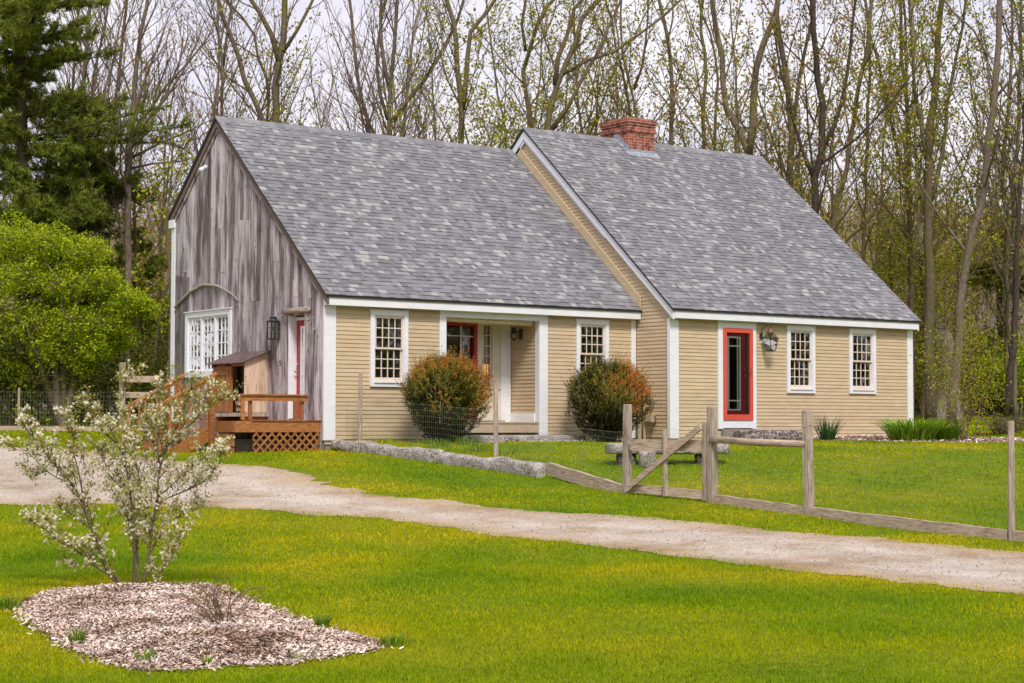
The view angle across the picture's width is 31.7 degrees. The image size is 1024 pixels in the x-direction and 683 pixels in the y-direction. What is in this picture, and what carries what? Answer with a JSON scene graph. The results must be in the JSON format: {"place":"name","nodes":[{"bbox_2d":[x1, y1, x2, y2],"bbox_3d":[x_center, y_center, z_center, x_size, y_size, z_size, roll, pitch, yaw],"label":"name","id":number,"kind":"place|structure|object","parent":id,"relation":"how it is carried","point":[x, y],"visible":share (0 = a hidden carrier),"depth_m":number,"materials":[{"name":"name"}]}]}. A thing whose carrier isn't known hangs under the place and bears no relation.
{"place":"outdoors","nodes":[
{"label":"outdoors","id":0,"kind":"place"},
{"bbox_2d":[0,414,1023,682],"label":"lawn","id":1,"kind":"structure","parent":0,"point":[470,482],"depth_m":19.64,"materials":[{"name":"plant"}]},
{"bbox_2d":[0,322,106,425],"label":"undergrowth bush","id":2,"kind":"object","parent":1,"relation":"on","point":[7,388],"visible":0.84,"depth_m":46.46,"materials":[{"name":"green plant"}]},
{"bbox_2d":[2,93,157,422],"bbox_3d":[-13.186,-2.426,54.261,5.213,10.185,4.771,1,-3,-19],"label":"pine tree","id":3,"kind":"object","parent":1,"relation":"on","point":[100,171],"visible":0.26,"depth_m":53.74,"materials":[{"name":"green plant"}]},
{"bbox_2d":[0,209,161,425],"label":"tree","id":4,"kind":"object","parent":1,"relation":"on","point":[111,329],"visible":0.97,"depth_m":46.54,"materials":[{"name":"green plant"}]},
{"bbox_2d":[0,362,161,431],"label":"wire fence","id":5,"kind":"object","parent":1,"relation":"on","point":[51,428],"visible":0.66,"depth_m":45.43,"materials":[{"name":"brown wood"}]},
{"bbox_2d":[27,0,151,419],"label":"tree","id":6,"kind":"object","parent":1,"relation":"on","point":[85,66],"visible":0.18,"depth_m":58.45,"materials":[{"name":"brown plant"}]},
{"bbox_2d":[33,0,152,345],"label":"tree","id":7,"kind":"object","parent":1,"relation":"on","point":[101,39],"visible":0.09,"depth_m":60.42,"materials":[{"name":"brown plant"}]},
{"bbox_2d":[0,0,198,411],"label":"pine tree","id":8,"kind":"object","parent":1,"relation":"on","point":[24,38],"visible":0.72,"depth_m":51.90,"materials":[{"name":"green plant"}]},
{"bbox_2d":[67,307,169,423],"bbox_3d":[-11.083,0.747,51.175,4.491,3.659,4.780,2,-3,-36],"label":"undergrowth bush","id":9,"kind":"object","parent":1,"relation":"on","point":[107,388],"visible":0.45,"depth_m":50.50,"materials":[{"name":"green plant"}]},
{"bbox_2d":[72,50,170,420],"bbox_3d":[-11.796,-3.248,55.713,3.301,11.750,2.975,2,-3,-36],"label":"tree","id":10,"kind":"object","parent":1,"relation":"on","point":[134,233],"visible":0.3,"depth_m":56.30,"materials":[{"name":"brown plant"}]},
{"bbox_2d":[97,225,167,418],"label":"tree","id":11,"kind":"object","parent":1,"relation":"on","point":[141,251],"visible":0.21,"depth_m":57.97,"materials":[{"name":"green plant"}]},
{"bbox_2d":[78,0,190,416],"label":"tree","id":12,"kind":"object","parent":1,"relation":"on","point":[122,53],"visible":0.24,"depth_m":60.48,"materials":[{"name":"brown plant"}]},
{"bbox_2d":[102,294,168,416],"bbox_3d":[-10.918,0.645,54.140,4.040,4.770,4.254,0,-3,1],"label":"undergrowth bush","id":13,"kind":"object","parent":1,"relation":"on","point":[147,337],"visible":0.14,"depth_m":53.76,"materials":[{"name":"green plant"}]},
{"bbox_2d":[119,256,168,416],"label":"tree","id":14,"kind":"object","parent":1,"relation":"on","point":[157,333],"visible":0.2,"depth_m":52.05,"materials":[{"name":"brown plant"}]},
{"bbox_2d":[76,0,231,403],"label":"tree","id":15,"kind":"object","parent":1,"relation":"on","point":[135,100],"visible":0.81,"depth_m":53.25,"materials":[{"name":"brown plant"}]},
{"bbox_2d":[113,10,203,309],"bbox_3d":[-12.079,-4.272,61.257,3.728,14.138,3.360,-2,-3,36],"label":"tree","id":16,"kind":"object","parent":1,"relation":"on","point":[161,225],"visible":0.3,"depth_m":61.20,"materials":[{"name":"brown plant"}]},
{"bbox_2d":[130,122,194,418],"bbox_3d":[-9.495,-1.799,50.161,2.478,8.665,2.203,2,-3,-36],"label":"tree","id":17,"kind":"object","parent":1,"relation":"on","point":[167,230],"visible":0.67,"depth_m":50.00,"materials":[{"name":"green plant"}]},
{"bbox_2d":[113,0,287,176],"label":"tree","id":18,"kind":"object","parent":1,"relation":"on","point":[222,57],"visible":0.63,"depth_m":54.17,"materials":[{"name":"brown plant"}]},
{"bbox_2d":[2,581,402,673],"bbox_3d":[-2.739,2.195,14.419,2.243,0.144,5.571,1,-3,-26],"label":"mulch bed","id":19,"kind":"object","parent":1,"relation":"on","point":[206,648],"visible":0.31,"depth_m":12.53,"materials":[{"name":"wood"}]},
{"bbox_2d":[0,357,250,582],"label":"flowering shrub","id":20,"kind":"object","parent":19,"relation":"on","point":[130,439],"visible":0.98,"depth_m":16.96,"materials":[{"name":"grey plant"}]},
{"bbox_2d":[172,568,265,624],"bbox_3d":[-2.232,1.951,13.584,0.717,0.519,0.650,2,-3,-36],"label":"bare shrub","id":21,"kind":"object","parent":19,"relation":"on","point":[216,604],"visible":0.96,"depth_m":13.51,"materials":[{"name":"brown plant"}]},
{"bbox_2d":[124,372,320,453],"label":"deck","id":22,"kind":"structure","parent":1,"relation":"on","point":[268,443],"depth_m":34.09,"materials":[{"name":"brown wood"}]},
{"bbox_2d":[207,350,270,420],"bbox_3d":[-5.563,0.903,36.622,0.680,1.438,1.530,2,-3,-36],"label":"firewood bin","id":23,"kind":"object","parent":22,"relation":"on","point":[233,370],"visible":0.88,"depth_m":36.34,"materials":[{"name":"brown wood"}]},
{"bbox_2d":[212,364,232,412],"bbox_3d":[-5.886,0.955,36.673,0.058,0.980,0.800,2,-3,-36],"label":"bin door","id":24,"kind":"structure","parent":23,"relation":"in","point":[224,373],"depth_m":36.56,"materials":[{"name":"orange wood"}]},
{"bbox_2d":[146,0,306,201],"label":"tree","id":25,"kind":"object","parent":1,"relation":"on","point":[239,99],"visible":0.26,"depth_m":60.47,"materials":[{"name":"brown plant"}]},
{"bbox_2d":[176,0,333,125],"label":"tree","id":26,"kind":"object","parent":1,"relation":"on","point":[244,78],"visible":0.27,"depth_m":56.32,"materials":[{"name":"brown plant"}]},
{"bbox_2d":[173,0,348,127],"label":"tree","id":27,"kind":"object","parent":1,"relation":"on","point":[256,55],"visible":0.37,"depth_m":58.53,"materials":[{"name":"brown plant"}]},
{"bbox_2d":[222,0,339,127],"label":"tree","id":28,"kind":"object","parent":1,"relation":"on","point":[279,57],"visible":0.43,"depth_m":55.40,"materials":[{"name":"brown plant"}]},
{"bbox_2d":[300,0,433,138],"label":"tree","id":29,"kind":"object","parent":1,"relation":"on","point":[355,72],"visible":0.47,"depth_m":60.34,"materials":[{"name":"brown plant"}]},
{"bbox_2d":[325,0,456,139],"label":"tree","id":30,"kind":"object","parent":1,"relation":"on","point":[414,30],"visible":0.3,"depth_m":59.36,"materials":[{"name":"brown plant"}]},
{"bbox_2d":[321,0,467,138],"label":"tree","id":31,"kind":"object","parent":1,"relation":"on","point":[386,75],"visible":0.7,"depth_m":57.39,"materials":[{"name":"brown plant"}]},
{"bbox_2d":[359,441,443,461],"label":"granite block","id":32,"kind":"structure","parent":1,"relation":"on","point":[420,454],"depth_m":32.53,"materials":[{"name":"grey stone"}]},
{"bbox_2d":[396,338,498,442],"bbox_3d":[-1.409,0.955,34.738,2.102,2.117,2.180,2,-3,-36],"label":"yew bush","id":33,"kind":"object","parent":1,"relation":"on","point":[459,392],"visible":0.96,"depth_m":34.24,"materials":[{"name":"green plant"}]},
{"bbox_2d":[358,0,545,148],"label":"tree","id":34,"kind":"object","parent":1,"relation":"on","point":[462,106],"visible":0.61,"depth_m":54.44,"materials":[{"name":"brown plant"}]},
{"bbox_2d":[437,452,546,477],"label":"granite block","id":35,"kind":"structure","parent":1,"relation":"on","point":[518,467],"depth_m":30.43,"materials":[{"name":"grey stone"}]},
{"bbox_2d":[431,0,570,147],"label":"tree","id":36,"kind":"object","parent":1,"relation":"on","point":[532,87],"visible":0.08,"depth_m":62.96,"materials":[{"name":"brown plant"}]},
{"bbox_2d":[421,0,594,147],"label":"tree","id":37,"kind":"object","parent":1,"relation":"on","point":[511,50],"visible":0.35,"depth_m":57.47,"materials":[{"name":"brown plant"}]},
{"bbox_2d":[461,435,585,441],"bbox_3d":[0.254,2.002,36.775,2.901,0.202,0.700,2,-3,-36],"label":"granite step","id":38,"kind":"object","parent":1,"relation":"on","point":[548,437],"visible":0.38,"depth_m":36.45,"materials":[{"name":"grey stone"}]},
{"bbox_2d":[453,0,601,148],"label":"tree","id":39,"kind":"object","parent":1,"relation":"on","point":[529,51],"visible":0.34,"depth_m":56.44,"materials":[{"name":"brown plant"}]},
{"bbox_2d":[167,116,920,449],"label":"house","id":40,"kind":"structure","parent":1,"relation":"on","point":[687,274],"depth_m":38.95,"materials":[{"name":"paint"}]},
{"bbox_2d":[183,307,232,376],"bbox_3d":[-6.461,0.035,38.454,0.150,1.420,2.160,2,-3,-36],"label":"window","id":41,"kind":"structure","parent":40,"relation":"in","point":[208,333],"depth_m":38.54,"materials":[{"name":"white paint"}]},
{"bbox_2d":[295,320,304,417],"bbox_3d":[-4.094,0.556,35.470,0.115,1.970,0.631,2,-3,-36],"label":"door","id":42,"kind":"structure","parent":40,"relation":"in","point":[300,323],"depth_m":35.60,"materials":[{"name":"red paint"}]},
{"bbox_2d":[369,309,408,386],"bbox_3d":[-2.447,0.138,35.430,0.890,1.506,0.214,2,-3,-36],"label":"window","id":43,"kind":"structure","parent":40,"relation":"in","point":[399,348],"depth_m":35.47,"materials":[{"name":"white paint"}]},
{"bbox_2d":[446,322,477,419],"bbox_3d":[-1.162,0.614,37.604,0.959,2.080,0.180,2,-3,-36],"label":"storm door","id":44,"kind":"structure","parent":40,"relation":"in","point":[464,327],"depth_m":37.83,"materials":[{"name":"red paint"}]},
{"bbox_2d":[447,317,531,325],"bbox_3d":[-0.469,-0.407,36.903,2.151,0.125,0.120,2,-3,-36],"label":"rolled blind","id":45,"kind":"object","parent":40,"relation":"hanging from","point":[491,321],"visible":1,"depth_m":36.87,"materials":[{"name":"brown wood"}]},
{"bbox_2d":[576,319,609,386],"bbox_3d":[1.676,0.269,38.455,0.900,1.476,0.214,2,-3,-36],"label":"window","id":46,"kind":"structure","parent":40,"relation":"in","point":[601,335],"depth_m":38.49,"materials":[{"name":"white paint"}]},
{"bbox_2d":[727,332,747,414],"bbox_3d":[4.919,0.731,39.400,0.770,1.970,0.073,2,-3,-36],"label":"door","id":47,"kind":"structure","parent":40,"relation":"in","point":[741,345],"depth_m":39.44,"materials":[{"name":"red paint"}]},
{"bbox_2d":[723,328,752,419],"bbox_3d":[4.935,0.713,39.327,0.878,2.000,0.130,2,-3,-36],"label":"storm door","id":48,"kind":"structure","parent":40,"relation":"in","point":[749,332],"depth_m":39.43,"materials":[{"name":"red paint"}]},
{"bbox_2d":[786,325,815,392],"bbox_3d":[6.453,0.405,40.579,0.900,1.516,0.214,2,-3,-36],"label":"window","id":49,"kind":"structure","parent":40,"relation":"in","point":[809,362],"depth_m":40.62,"materials":[{"name":"white paint"}]},
{"bbox_2d":[848,328,876,393],"bbox_3d":[8.065,0.462,41.762,0.900,1.496,0.214,2,-3,-36],"label":"window","id":50,"kind":"structure","parent":40,"relation":"in","point":[869,387],"depth_m":41.81,"materials":[{"name":"white paint"}]},
{"bbox_2d":[458,0,681,148],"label":"tree","id":51,"kind":"object","parent":1,"relation":"on","point":[558,76],"visible":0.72,"depth_m":53.36,"materials":[{"name":"brown plant"}]},
{"bbox_2d":[530,0,638,135],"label":"tree","id":52,"kind":"object","parent":1,"relation":"on","point":[579,115],"visible":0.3,"depth_m":58.68,"materials":[{"name":"brown plant"}]},
{"bbox_2d":[519,0,656,135],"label":"tree","id":53,"kind":"object","parent":1,"relation":"on","point":[654,1],"visible":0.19,"depth_m":59.73,"materials":[{"name":"brown plant"}]},
{"bbox_2d":[558,339,660,441],"bbox_3d":[2.034,1.035,37.013,2.215,2.176,2.210,2,-3,-36],"label":"yew bush","id":54,"kind":"object","parent":1,"relation":"on","point":[598,383],"visible":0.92,"depth_m":36.61,"materials":[{"name":"green plant"}]},
{"bbox_2d":[561,0,661,134],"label":"tree","id":55,"kind":"object","parent":1,"relation":"on","point":[604,11],"visible":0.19,"depth_m":62.50,"materials":[{"name":"brown plant"}]},
{"bbox_2d":[548,0,715,149],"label":"tree","id":56,"kind":"object","parent":1,"relation":"on","point":[630,114],"visible":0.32,"depth_m":58.26,"materials":[{"name":"brown plant"}]},
{"bbox_2d":[559,0,716,146],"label":"tree","id":57,"kind":"object","parent":1,"relation":"on","point":[641,68],"visible":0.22,"depth_m":60.47,"materials":[{"name":"brown plant"}]},
{"bbox_2d":[605,443,728,465],"bbox_3d":[2.587,1.922,30.039,2.100,0.470,0.547,0,-3,-9],"label":"stone bench","id":58,"kind":"object","parent":1,"relation":"on","point":[614,448],"visible":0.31,"depth_m":29.83,"materials":[{"name":"stone"}]},
{"bbox_2d":[589,0,748,151],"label":"tree","id":59,"kind":"object","parent":1,"relation":"on","point":[671,141],"visible":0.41,"depth_m":58.38,"materials":[{"name":"brown plant"}]},
{"bbox_2d":[347,373,1023,541],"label":"garden fence","id":60,"kind":"object","parent":1,"relation":"on","point":[574,476],"visible":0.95,"depth_m":25.24,"materials":[{"name":"brown wood"}]},
{"bbox_2d":[622,423,706,500],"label":"garden gate","id":61,"kind":"structure","parent":60,"relation":"attached to","point":[667,446],"depth_m":27.00,"materials":[{"name":"brown wood"}]},
{"bbox_2d":[646,0,754,151],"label":"tree","id":62,"kind":"object","parent":1,"relation":"on","point":[702,42],"visible":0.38,"depth_m":60.47,"materials":[{"name":"brown plant"}]},
{"bbox_2d":[629,0,828,219],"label":"tree","id":63,"kind":"object","parent":1,"relation":"on","point":[748,144],"visible":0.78,"depth_m":53.29,"materials":[{"name":"brown plant"}]},
{"bbox_2d":[733,430,801,440],"bbox_3d":[5.634,2.069,39.247,1.901,0.292,0.742,2,-3,-36],"label":"granite step","id":64,"kind":"object","parent":1,"relation":"on","point":[782,434],"visible":0.55,"depth_m":38.83,"materials":[{"name":"grey stone"}]},
{"bbox_2d":[728,60,856,248],"bbox_3d":[9.087,-3.319,59.759,2.913,12.250,4.653,-13,-14,79],"label":"tree","id":65,"kind":"object","parent":1,"relation":"on","point":[770,130],"visible":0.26,"depth_m":59.63,"materials":[{"name":"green plant"}]},
{"bbox_2d":[745,0,866,220],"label":"tree","id":66,"kind":"object","parent":1,"relation":"on","point":[784,62],"visible":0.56,"depth_m":54.27,"materials":[{"name":"brown plant"}]},
{"bbox_2d":[714,0,948,230],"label":"tree","id":67,"kind":"object","parent":1,"relation":"on","point":[822,144],"visible":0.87,"depth_m":53.23,"materials":[{"name":"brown plant"}]},
{"bbox_2d":[765,0,955,242],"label":"tree","id":68,"kind":"object","parent":1,"relation":"on","point":[849,155],"visible":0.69,"depth_m":55.98,"materials":[{"name":"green plant"}]},
{"bbox_2d":[775,0,946,270],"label":"tree","id":69,"kind":"object","parent":1,"relation":"on","point":[864,243],"visible":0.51,"depth_m":58.31,"materials":[{"name":"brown plant"}]},
{"bbox_2d":[835,210,952,378],"bbox_3d":[12.941,-1.206,61.855,4.858,7.854,4.768,-1,-3,20],"label":"sapling","id":70,"kind":"object","parent":1,"relation":"on","point":[886,255],"visible":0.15,"depth_m":62.09,"materials":[{"name":"green plant"}]},
{"bbox_2d":[821,0,972,419],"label":"tree","id":71,"kind":"object","parent":1,"relation":"on","point":[909,213],"visible":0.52,"depth_m":59.17,"materials":[{"name":"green plant"}]},
{"bbox_2d":[862,0,969,416],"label":"tree","id":72,"kind":"object","parent":1,"relation":"on","point":[918,216],"visible":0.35,"depth_m":63.23,"materials":[{"name":"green plant"}]},
{"bbox_2d":[813,434,1023,442],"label":"garden bed","id":73,"kind":"object","parent":1,"relation":"on","point":[885,437],"visible":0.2,"depth_m":39.69,"materials":[{"name":"brown wood"}]},
{"bbox_2d":[812,413,849,440],"bbox_3d":[6.858,1.853,39.322,0.959,0.643,1.239,-1,-3,27],"label":"iris clump","id":74,"kind":"object","parent":73,"relation":"on","point":[829,433],"visible":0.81,"depth_m":39.18,"materials":[{"name":"green plant"}]},
{"bbox_2d":[869,417,954,440],"bbox_3d":[8.716,1.901,39.127,2.519,0.549,2.615,2,-3,-36],"label":"daylily clump","id":75,"kind":"object","parent":73,"relation":"on","point":[909,430],"visible":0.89,"depth_m":38.74,"materials":[{"name":"green plant"}]},
{"bbox_2d":[902,306,1023,440],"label":"young shrub","id":76,"kind":"object","parent":73,"relation":"on","point":[970,398],"visible":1,"depth_m":38.92,"materials":[{"name":"green plant"}]},
{"bbox_2d":[852,0,1018,421],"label":"tree","id":77,"kind":"object","parent":1,"relation":"on","point":[930,288],"visible":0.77,"depth_m":57.28,"materials":[{"name":"brown plant"}]},
{"bbox_2d":[867,214,1004,418],"bbox_3d":[13.400,-0.792,60.046,5.924,6.999,4.938,-1,-3,15],"label":"sapling","id":78,"kind":"object","parent":1,"relation":"on","point":[938,272],"visible":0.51,"depth_m":59.78,"materials":[{"name":"green plant"}]},
{"bbox_2d":[870,0,1023,423],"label":"tree","id":79,"kind":"object","parent":1,"relation":"on","point":[994,93],"visible":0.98,"depth_m":55.18,"materials":[{"name":"brown plant"}]},
{"bbox_2d":[934,312,962,419],"bbox_3d":[14.610,0.917,60.485,1.240,3.804,1.209,2,-3,-36],"label":"dead snag","id":80,"kind":"object","parent":1,"relation":"on","point":[942,413],"visible":0.26,"depth_m":60.22,"materials":[{"name":"wood"}]},
{"bbox_2d":[897,192,1010,390],"bbox_3d":[15.550,-1.571,62.903,5.004,8.616,5.194,2,-3,-36],"label":"sapling","id":81,"kind":"object","parent":1,"relation":"on","point":[956,286],"visible":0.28,"depth_m":63.00,"materials":[{"name":"green plant"}]},
{"bbox_2d":[934,0,1023,398],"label":"tree","id":82,"kind":"object","parent":1,"relation":"on","point":[1003,171],"visible":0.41,"depth_m":62.42,"materials":[{"name":"brown plant"}]},
{"bbox_2d":[939,0,1023,419],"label":"tree","id":83,"kind":"object","parent":1,"relation":"on","point":[1018,132],"visible":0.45,"depth_m":60.29,"materials":[{"name":"brown plant"}]},
{"bbox_2d":[948,24,1023,292],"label":"tree","id":84,"kind":"object","parent":1,"relation":"on","point":[1000,260],"visible":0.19,"depth_m":63.15,"materials":[{"name":"green plant"}]},
{"bbox_2d":[952,314,1023,414],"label":"undergrowth bush","id":85,"kind":"object","parent":1,"relation":"on","point":[1020,387],"visible":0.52,"depth_m":62.92,"materials":[{"name":"green plant"}]},
{"bbox_2d":[956,211,1023,413],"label":"tree","id":86,"kind":"object","parent":1,"relation":"on","point":[985,282],"visible":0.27,"depth_m":65.88,"materials":[{"name":"green plant"}]},
{"bbox_2d":[967,0,1023,416],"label":"tree","id":87,"kind":"object","parent":1,"relation":"on","point":[1012,352],"visible":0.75,"depth_m":58.11,"materials":[{"name":"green plant"}]},
{"bbox_2d":[969,408,1023,434],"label":"shrub","id":88,"kind":"object","parent":1,"relation":"on","point":[1001,428],"visible":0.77,"depth_m":43.28,"materials":[{"name":"green plant"}]},
{"bbox_2d":[0,447,1023,594],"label":"driveway","id":89,"kind":"structure","parent":0,"point":[326,492],"depth_m":23.59,"materials":[{"name":"beige gravel"}]},
{"bbox_2d":[0,0,1023,245],"label":"sky","id":90,"kind":"structure","parent":0,"point":[298,11],"materials":[{"name":"white"}]},
{"bbox_2d":[2,262,1023,415],"bbox_3d":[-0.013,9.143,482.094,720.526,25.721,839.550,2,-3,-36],"label":"forest floor","id":91,"kind":"structure","parent":0,"point":[915,413],"depth_m":72.57,"materials":[{"name":"green plant"}]},
{"bbox_2d":[41,0,163,238],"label":"tree","id":92,"kind":"object","parent":91,"relation":"on","point":[119,26],"visible":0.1,"depth_m":67.38,"materials":[{"name":"brown plant"}]},
{"bbox_2d":[346,1,474,142],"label":"tree","id":93,"kind":"object","parent":91,"relation":"on","point":[435,124],"visible":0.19,"depth_m":77.68,"materials":[{"name":"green plant"}]},
{"bbox_2d":[0,147,1023,405],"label":"distant wood","id":94,"kind":"object","parent":91,"relation":"on","point":[846,205],"visible":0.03,"depth_m":133.31,"materials":[{"name":"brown plant"}]},
{"bbox_2d":[672,0,795,169],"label":"tree","id":95,"kind":"object","parent":91,"relation":"on","point":[736,77],"visible":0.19,"depth_m":72.38,"materials":[{"name":"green plant"}]},
{"bbox_2d":[786,84,892,278],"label":"tree","id":96,"kind":"object","parent":91,"relation":"on","point":[840,178],"visible":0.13,"depth_m":73.53,"materials":[{"name":"plant"}]},
{"bbox_2d":[836,6,923,291],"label":"tree","id":97,"kind":"object","parent":91,"relation":"on","point":[881,192],"visible":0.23,"depth_m":67.86,"materials":[{"name":"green plant"}]},
{"bbox_2d":[839,0,950,412],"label":"tree","id":98,"kind":"object","parent":91,"relation":"on","point":[905,21],"visible":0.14,"depth_m":67.53,"materials":[{"name":"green plant"}]},
{"bbox_2d":[870,66,945,349],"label":"tree","id":99,"kind":"object","parent":91,"relation":"on","point":[887,206],"visible":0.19,"depth_m":65.59,"materials":[{"name":"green plant"}]},
{"bbox_2d":[889,120,993,350],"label":"tree","id":100,"kind":"object","parent":91,"relation":"on","point":[938,240],"visible":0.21,"depth_m":65.52,"materials":[{"name":"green plant"}]},
{"bbox_2d":[934,25,1023,328],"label":"tree","id":101,"kind":"object","parent":91,"relation":"on","point":[997,250],"visible":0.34,"depth_m":65.79,"materials":[{"name":"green plant"}]},
{"bbox_2d":[953,114,1022,407],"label":"tree","id":102,"kind":"object","parent":91,"relation":"on","point":[988,323],"visible":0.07,"depth_m":76.13,"materials":[{"name":"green plant"}]},
{"bbox_2d":[961,336,1023,413],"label":"undergrowth bush","id":103,"kind":"object","parent":91,"relation":"on","point":[995,408],"visible":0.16,"depth_m":65.59,"materials":[{"name":"green plant"}]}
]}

